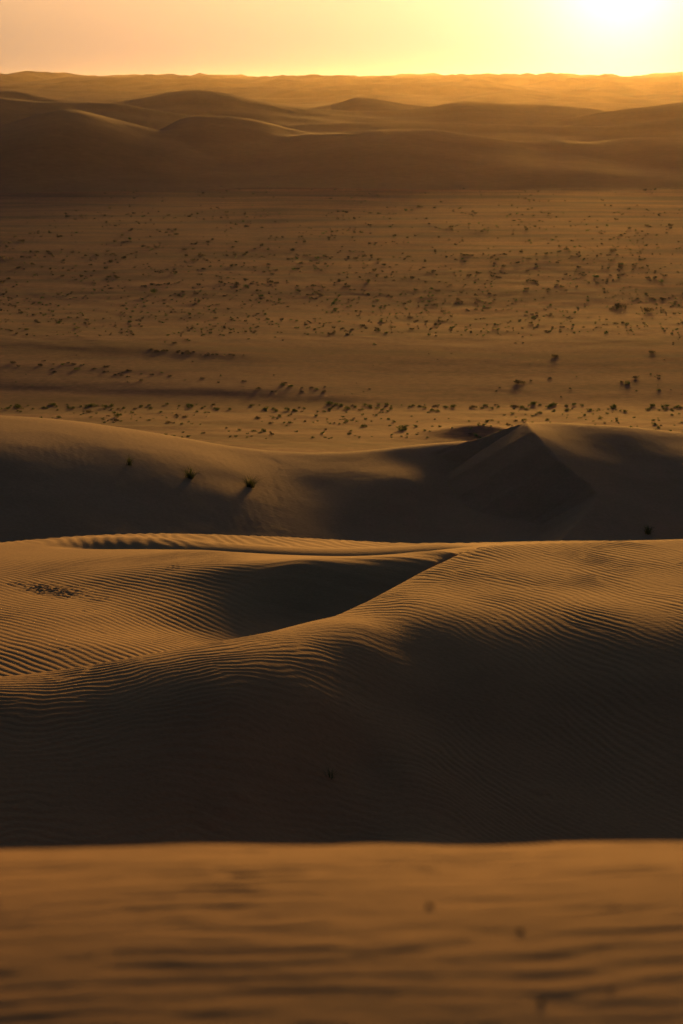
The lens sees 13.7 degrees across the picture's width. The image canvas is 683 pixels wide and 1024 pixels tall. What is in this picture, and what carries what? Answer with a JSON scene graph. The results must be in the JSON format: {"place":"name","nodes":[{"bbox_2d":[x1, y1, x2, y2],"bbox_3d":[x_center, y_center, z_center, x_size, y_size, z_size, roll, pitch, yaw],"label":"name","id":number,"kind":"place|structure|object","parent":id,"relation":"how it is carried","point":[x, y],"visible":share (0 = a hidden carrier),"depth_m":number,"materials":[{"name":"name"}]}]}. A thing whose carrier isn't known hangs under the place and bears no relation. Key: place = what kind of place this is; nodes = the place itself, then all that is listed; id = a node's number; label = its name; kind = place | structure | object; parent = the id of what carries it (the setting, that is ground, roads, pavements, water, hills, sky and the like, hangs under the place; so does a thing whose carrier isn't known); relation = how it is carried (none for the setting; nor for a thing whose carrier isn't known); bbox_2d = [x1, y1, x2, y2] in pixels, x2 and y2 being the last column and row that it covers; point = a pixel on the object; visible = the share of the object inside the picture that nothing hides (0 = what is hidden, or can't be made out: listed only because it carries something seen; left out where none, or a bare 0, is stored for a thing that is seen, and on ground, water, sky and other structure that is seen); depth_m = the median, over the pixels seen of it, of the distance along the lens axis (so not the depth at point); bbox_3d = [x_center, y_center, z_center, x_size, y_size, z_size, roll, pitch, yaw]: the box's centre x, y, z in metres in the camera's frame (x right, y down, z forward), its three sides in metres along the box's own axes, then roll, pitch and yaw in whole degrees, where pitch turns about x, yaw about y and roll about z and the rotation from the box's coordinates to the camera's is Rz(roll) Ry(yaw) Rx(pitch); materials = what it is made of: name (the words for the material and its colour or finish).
{"place":"outdoors","nodes":[
{"label":"outdoors","id":0,"kind":"place"},
{"bbox_2d":[0,533,603,676],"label":"bowl dune","id":1,"kind":"structure","parent":0,"point":[73,602],"depth_m":59.37,"materials":[{"name":"brown sand"}]},
{"bbox_2d":[0,539,682,848],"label":"dune","id":2,"kind":"structure","parent":0,"point":[513,694],"depth_m":43.87,"materials":[{"name":"brown sand"}]},
{"bbox_2d":[321,766,343,778],"bbox_3d":[-0.153,3.811,41.593,0.552,0.183,0.397,2,9,15],"label":"grass tuft","id":3,"kind":"object","parent":2,"relation":"on","point":[329,774],"visible":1,"depth_m":41.61,"materials":[{"name":"black plant"}]},
{"bbox_2d":[0,187,682,451],"bbox_3d":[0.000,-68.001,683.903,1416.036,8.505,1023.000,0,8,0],"label":"sand plain","id":4,"kind":"structure","parent":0,"point":[406,370],"depth_m":465.87,"materials":[{"name":"brown sand"}]},
{"bbox_2d":[0,186,682,438],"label":"distant scrub","id":5,"kind":"object","parent":4,"relation":"on","point":[368,280],"visible":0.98,"depth_m":525.57,"materials":[{"name":"green plant"}]},
{"bbox_2d":[396,425,406,429],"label":"shrub","id":6,"kind":"object","parent":4,"relation":"on","point":[402,427],"visible":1,"depth_m":295.19,"materials":[{"name":"green plant"}]},
{"bbox_2d":[614,303,625,307],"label":"shrub","id":7,"kind":"object","parent":4,"relation":"on","point":[618,305],"visible":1,"depth_m":476.30,"materials":[{"name":"plant"}]},
{"bbox_2d":[639,306,653,311],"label":"shrub","id":8,"kind":"object","parent":4,"relation":"on","point":[645,309],"visible":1,"depth_m":467.52,"materials":[{"name":"plant"}]},
{"bbox_2d":[0,842,682,1023],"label":"foreground dune","id":9,"kind":"structure","parent":0,"point":[248,934],"depth_m":4.05,"materials":[{"name":"brown sand"}]},
{"bbox_2d":[0,415,682,543],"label":"back dune","id":10,"kind":"structure","parent":0,"point":[524,481],"depth_m":138.91,"materials":[{"name":"brown sand"}]},
{"bbox_2d":[125,456,133,464],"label":"grass tuft","id":11,"kind":"object","parent":10,"relation":"on","point":[129,461],"visible":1,"depth_m":137.96,"materials":[{"name":"plant"}]},
{"bbox_2d":[174,466,200,478],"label":"grass tuft","id":12,"kind":"object","parent":10,"relation":"on","point":[190,475],"visible":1,"depth_m":137.92,"materials":[{"name":"plant"}]},
{"bbox_2d":[238,475,263,487],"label":"grass tuft","id":13,"kind":"object","parent":10,"relation":"on","point":[250,483],"visible":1,"depth_m":139.76,"materials":[{"name":"plant"}]},
{"bbox_2d":[642,524,652,534],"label":"grass tuft","id":14,"kind":"object","parent":10,"relation":"on","point":[647,531],"visible":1,"depth_m":130.27,"materials":[{"name":"plant"}]},
{"bbox_2d":[0,90,682,192],"bbox_3d":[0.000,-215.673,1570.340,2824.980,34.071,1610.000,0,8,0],"label":"dunes","id":15,"kind":"structure","parent":0,"point":[193,140],"depth_m":1009.74,"materials":[{"name":"brown sand"}]},
{"bbox_2d":[0,71,682,110],"bbox_3d":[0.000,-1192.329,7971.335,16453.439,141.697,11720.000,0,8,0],"label":"distant dunes","id":16,"kind":"structure","parent":0,"point":[608,92],"depth_m":5775.33,"materials":[{"name":"orange sand"}]},
{"bbox_2d":[0,0,682,76],"label":"sky","id":17,"kind":"structure","parent":0,"point":[257,38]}
]}

